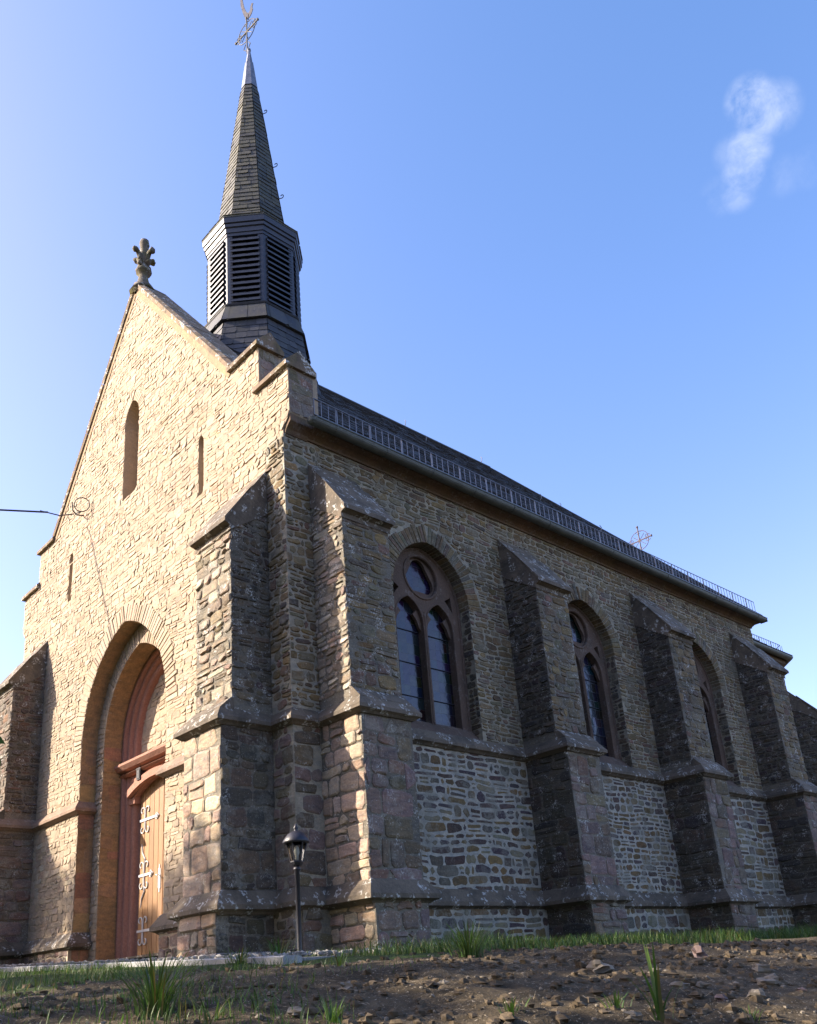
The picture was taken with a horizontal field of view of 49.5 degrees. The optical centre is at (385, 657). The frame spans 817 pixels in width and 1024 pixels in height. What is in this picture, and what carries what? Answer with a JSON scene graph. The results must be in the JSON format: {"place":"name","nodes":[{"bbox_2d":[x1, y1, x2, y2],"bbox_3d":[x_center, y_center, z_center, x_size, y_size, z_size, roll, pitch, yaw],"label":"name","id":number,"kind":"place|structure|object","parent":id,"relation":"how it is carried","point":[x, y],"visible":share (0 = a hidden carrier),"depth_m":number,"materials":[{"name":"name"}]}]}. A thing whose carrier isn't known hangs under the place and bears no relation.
{"place":"outdoors","nodes":[
{"label":"outdoors","id":0,"kind":"place"},
{"bbox_2d":[118,954,351,960],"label":"forecourt","id":1,"kind":"structure","parent":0,"point":[314,958],"depth_m":7.61,"materials":[{"name":"stone"}]},
{"bbox_2d":[0,947,403,966],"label":"gravel","id":2,"kind":"structure","parent":1,"relation":"on","point":[326,952],"depth_m":8.46,"materials":[{"name":"grey gravel"}]},
{"bbox_2d":[282,824,309,950],"bbox_3d":[-0.871,2.391,8.793,0.280,1.480,0.280,14,-27,-40],"label":"street lamp","id":3,"kind":"object","parent":2,"relation":"on","point":[295,841],"visible":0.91,"depth_m":8.88,"materials":[{"name":"black metal"}]},
{"bbox_2d":[258,937,300,954],"bbox_3d":[-0.935,2.523,7.690,0.470,0.235,0.482,-8,-21,12],"label":"grass tuft","id":4,"kind":"object","parent":1,"relation":"on","point":[279,950],"visible":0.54,"depth_m":7.67,"materials":[{"name":"green plant"}]},
{"bbox_2d":[0,937,816,1023],"bbox_3d":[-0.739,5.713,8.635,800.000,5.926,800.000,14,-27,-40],"label":"ground","id":5,"kind":"structure","parent":0,"point":[401,997],"depth_m":4.39,"materials":[{"name":"soil"}]},
{"bbox_2d":[104,961,131,970],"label":"grass tuft","id":6,"kind":"object","parent":5,"relation":"on","point":[118,966],"visible":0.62,"depth_m":8.13,"materials":[{"name":"green plant"}]},
{"bbox_2d":[0,955,301,971],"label":"kerb","id":7,"kind":"structure","parent":5,"relation":"on","point":[212,961],"depth_m":7.77,"materials":[{"name":"concrete"}]},
{"bbox_2d":[97,945,222,1019],"bbox_3d":[-1.050,1.519,4.158,0.637,0.341,0.654,-5,-20,2],"label":"grass tuft","id":8,"kind":"object","parent":5,"relation":"on","point":[154,995],"visible":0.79,"depth_m":4.09,"materials":[{"name":"green plant"}]},
{"bbox_2d":[191,994,241,1023],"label":"grass tuft","id":9,"kind":"object","parent":5,"relation":"on","point":[221,1010],"visible":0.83,"depth_m":3.81,"materials":[{"name":"green plant"}]},
{"bbox_2d":[216,945,252,965],"bbox_3d":[-1.196,2.406,7.158,0.380,0.176,0.324,-13,-22,22],"label":"grass tuft","id":10,"kind":"object","parent":5,"relation":"on","point":[242,956],"visible":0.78,"depth_m":7.11,"materials":[{"name":"green plant"}]},
{"bbox_2d":[255,1013,264,1019],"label":"stone","id":11,"kind":"object","parent":5,"relation":"on","point":[260,1016],"visible":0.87,"depth_m":3.80,"materials":[{"name":"grey stone"}]},
{"bbox_2d":[286,1006,301,1016],"bbox_3d":[-0.401,1.554,3.870,0.078,0.054,0.082,-3,-20,-3],"label":"stone","id":12,"kind":"object","parent":5,"relation":"on","point":[295,1011],"visible":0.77,"depth_m":3.85,"materials":[{"name":"grey stone"}]},
{"bbox_2d":[305,996,346,1023],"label":"grass tuft","id":13,"kind":"object","parent":5,"relation":"on","point":[331,1014],"visible":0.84,"depth_m":3.67,"materials":[{"name":"green plant"}]},
{"bbox_2d":[328,948,350,965],"bbox_3d":[-0.309,2.022,6.008,0.233,0.170,0.313,14,-27,-40],"label":"grass tuft","id":14,"kind":"object","parent":5,"relation":"on","point":[340,962],"visible":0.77,"depth_m":5.99,"materials":[{"name":"green plant"}]},
{"bbox_2d":[337,981,352,991],"bbox_3d":[-0.204,1.656,4.445,0.085,0.064,0.106,14,-27,-40],"label":"stone","id":15,"kind":"object","parent":5,"relation":"on","point":[345,986],"visible":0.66,"depth_m":4.42,"materials":[{"name":"grey stone"}]},
{"bbox_2d":[0,0,816,964],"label":"church","id":16,"kind":"structure","parent":5,"relation":"on","point":[414,684],"depth_m":13.71,"materials":[{"name":"yellow stone"}]},
{"bbox_2d":[0,509,47,512],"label":"overhead cable","id":17,"kind":"object","parent":16,"relation":"attached to","point":[24,511],"visible":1,"depth_m":16.46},
{"bbox_2d":[136,777,164,955],"bbox_3d":[-3.452,3.150,13.694,0.162,2.740,1.600,14,-27,-40],"label":"door","id":18,"kind":"structure","parent":16,"relation":"in","point":[151,867],"depth_m":13.95,"materials":[{"name":"brown wood"}]},
{"bbox_2d":[393,547,479,739],"bbox_3d":[0.627,-0.210,12.761,1.600,3.161,0.365,14,-27,-40],"label":"window","id":19,"kind":"structure","parent":16,"relation":"in","point":[433,679],"depth_m":12.93,"materials":[{"name":"glass"}]},
{"bbox_2d":[567,604,629,766],"bbox_3d":[3.455,0.479,15.196,1.600,3.161,0.365,14,-27,-40],"label":"window","id":20,"kind":"structure","parent":16,"relation":"in","point":[597,702],"depth_m":15.57,"materials":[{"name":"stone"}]},
{"bbox_2d":[693,652,736,785],"bbox_3d":[6.280,1.167,17.628,1.600,3.161,0.365,14,-27,-40],"label":"window","id":21,"kind":"structure","parent":16,"relation":"in","point":[705,686],"depth_m":18.12,"materials":[{"name":"stone"}]},
{"bbox_2d":[0,922,816,1023],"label":"grass","id":22,"kind":"structure","parent":5,"relation":"on","point":[716,936],"depth_m":7.19,"materials":[{"name":"green plant"}]},
{"bbox_2d":[0,940,816,1023],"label":"pebbles","id":23,"kind":"object","parent":5,"relation":"on","point":[361,1014],"visible":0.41,"depth_m":4.49,"materials":[{"name":"stone"}]},
{"bbox_2d":[0,938,816,1023],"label":"soil clods","id":24,"kind":"object","parent":5,"relation":"on","point":[504,1017],"visible":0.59,"depth_m":4.58,"materials":[{"name":"brown soil"}]},
{"bbox_2d":[3,938,816,1023],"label":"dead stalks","id":25,"kind":"object","parent":5,"relation":"on","point":[444,981],"visible":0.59,"depth_m":4.85,"materials":[{"name":"plant"}]},
{"bbox_2d":[438,979,448,984],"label":"stone","id":26,"kind":"object","parent":5,"relation":"on","point":[441,982],"visible":0.66,"depth_m":4.55,"materials":[{"name":"beige stone"}]},
{"bbox_2d":[432,916,504,958],"bbox_3d":[0.602,1.968,6.257,0.576,0.312,0.558,-11,-21,19],"label":"grass tuft","id":27,"kind":"object","parent":5,"relation":"on","point":[469,947],"visible":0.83,"depth_m":6.22,"materials":[{"name":"green plant"}]},
{"bbox_2d":[493,996,531,1015],"bbox_3d":[0.545,1.460,3.710,0.223,0.094,0.157,14,-27,-40],"label":"grass tuft","id":28,"kind":"object","parent":5,"relation":"on","point":[511,1007],"visible":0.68,"depth_m":3.65,"materials":[{"name":"green plant"}]},
{"bbox_2d":[586,959,613,973],"bbox_3d":[1.186,1.704,4.868,0.137,0.091,0.146,0,-21,-12],"label":"stone","id":29,"kind":"object","parent":5,"relation":"on","point":[596,966],"visible":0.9,"depth_m":4.84,"materials":[{"name":"grey stone"}]},
{"bbox_2d":[591,990,634,1008],"bbox_3d":[0.974,1.456,3.759,0.229,0.098,0.154,-4,-20,0],"label":"grass tuft","id":30,"kind":"object","parent":5,"relation":"on","point":[616,1002],"visible":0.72,"depth_m":3.75,"materials":[{"name":"green plant"}]},
{"bbox_2d":[623,1011,642,1021],"bbox_3d":[1.016,1.461,3.603,0.079,0.048,0.065,-14,-23,26],"label":"stone","id":31,"kind":"object","parent":5,"relation":"on","point":[633,1016],"visible":0.99,"depth_m":3.59,"materials":[{"name":"grey stone"}]},
{"bbox_2d":[626,940,681,1021],"bbox_3d":[1.134,1.351,3.693,0.312,0.351,0.249,14,-27,-40],"label":"grass tuft","id":32,"kind":"object","parent":5,"relation":"on","point":[656,994],"visible":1,"depth_m":3.63,"materials":[{"name":"green plant"}]},
{"bbox_2d":[669,981,689,988],"bbox_3d":[1.397,1.558,4.204,0.081,0.042,0.099,14,-27,-40],"label":"stone","id":33,"kind":"object","parent":5,"relation":"on","point":[678,984],"visible":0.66,"depth_m":4.18,"materials":[{"name":"grey stone"}]},
{"bbox_2d":[691,945,707,957],"bbox_3d":[1.975,1.874,5.579,0.093,0.122,0.116,7,-23,-28],"label":"stone","id":34,"kind":"object","parent":5,"relation":"on","point":[698,951],"visible":0.56,"depth_m":5.56,"materials":[{"name":"stone"}]},
{"bbox_2d":[695,981,709,987],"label":"stone","id":35,"kind":"object","parent":5,"relation":"on","point":[700,984],"visible":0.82,"depth_m":4.24,"materials":[{"name":"grey stone"}]},
{"bbox_2d":[714,994,727,1000],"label":"stone","id":36,"kind":"object","parent":5,"relation":"on","point":[721,997],"visible":0.84,"depth_m":3.96,"materials":[{"name":"grey stone"}]},
{"bbox_2d":[737,1005,763,1023],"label":"grass tuft","id":37,"kind":"object","parent":5,"relation":"on","point":[753,1015],"visible":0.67,"depth_m":3.66,"materials":[{"name":"green plant"}]},
{"bbox_2d":[746,989,766,998],"bbox_3d":[1.676,1.522,3.998,0.093,0.053,0.060,-18,-24,32],"label":"stone","id":38,"kind":"object","parent":5,"relation":"on","point":[757,992],"visible":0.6,"depth_m":3.98,"materials":[{"name":"beige stone"}]},
{"bbox_2d":[751,964,770,971],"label":"stone","id":39,"kind":"object","parent":5,"relation":"on","point":[759,968],"visible":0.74,"depth_m":4.83,"materials":[{"name":"grey stone"}]},
{"bbox_2d":[756,973,781,986],"bbox_3d":[1.916,1.619,4.417,0.110,0.083,0.127,-2,-20,-5],"label":"stone","id":40,"kind":"object","parent":5,"relation":"on","point":[772,979],"visible":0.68,"depth_m":4.39,"materials":[{"name":"grey stone"}]},
{"bbox_2d":[0,0,816,708],"label":"sky","id":41,"kind":"structure","parent":0,"point":[570,246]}
]}

